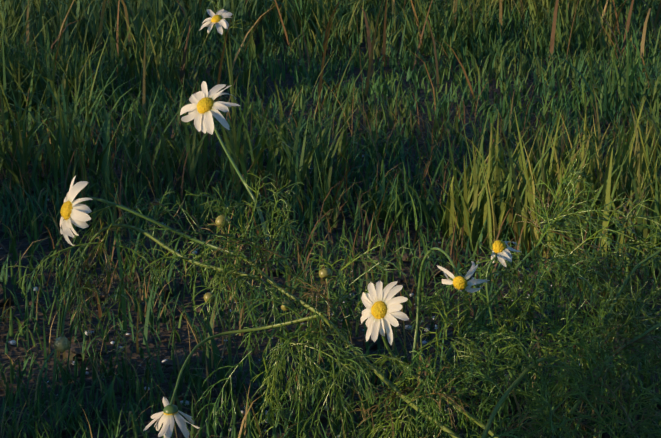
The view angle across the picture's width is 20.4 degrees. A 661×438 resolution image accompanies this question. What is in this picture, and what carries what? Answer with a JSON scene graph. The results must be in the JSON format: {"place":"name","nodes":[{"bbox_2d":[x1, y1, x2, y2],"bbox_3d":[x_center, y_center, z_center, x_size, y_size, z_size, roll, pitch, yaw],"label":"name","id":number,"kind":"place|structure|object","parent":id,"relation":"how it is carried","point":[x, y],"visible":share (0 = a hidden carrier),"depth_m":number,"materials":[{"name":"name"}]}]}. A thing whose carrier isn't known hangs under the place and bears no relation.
{"place":"outdoors","nodes":[
{"label":"outdoors","id":0,"kind":"place"},
{"bbox_2d":[0,0,660,437],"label":"grass","id":1,"kind":"structure","parent":0,"point":[22,70],"depth_m":1.18,"materials":[{"name":"green plant"}]},
{"bbox_2d":[0,0,660,437],"bbox_3d":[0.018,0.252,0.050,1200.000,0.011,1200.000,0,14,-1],"label":"soil","id":2,"kind":"structure","parent":0,"point":[186,340],"depth_m":0.94,"materials":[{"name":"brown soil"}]},
{"bbox_2d":[0,155,652,437],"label":"pebbles","id":3,"kind":"object","parent":2,"relation":"on","point":[12,342],"visible":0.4,"depth_m":0.84,"materials":[{"name":"grey stone"}]},
{"bbox_2d":[0,0,660,412],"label":"mayweed grass tufts","id":4,"kind":"object","parent":2,"relation":"on","point":[478,198],"depth_m":1.01,"materials":[{"name":"green plant"}]},
{"bbox_2d":[0,126,660,437],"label":"soil clods","id":5,"kind":"object","parent":2,"relation":"on","point":[168,366],"visible":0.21,"depth_m":0.86,"materials":[{"name":"brown soil"}]},
{"bbox_2d":[3,0,660,437],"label":"mayweed plants","id":6,"kind":"object","parent":2,"relation":"on","point":[381,312],"visible":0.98,"depth_m":0.69,"materials":[{"name":"green plant"}]},
{"bbox_2d":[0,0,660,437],"bbox_3d":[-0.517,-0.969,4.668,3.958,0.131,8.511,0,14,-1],"label":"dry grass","id":7,"kind":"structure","parent":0,"point":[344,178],"depth_m":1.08,"materials":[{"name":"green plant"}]}
]}

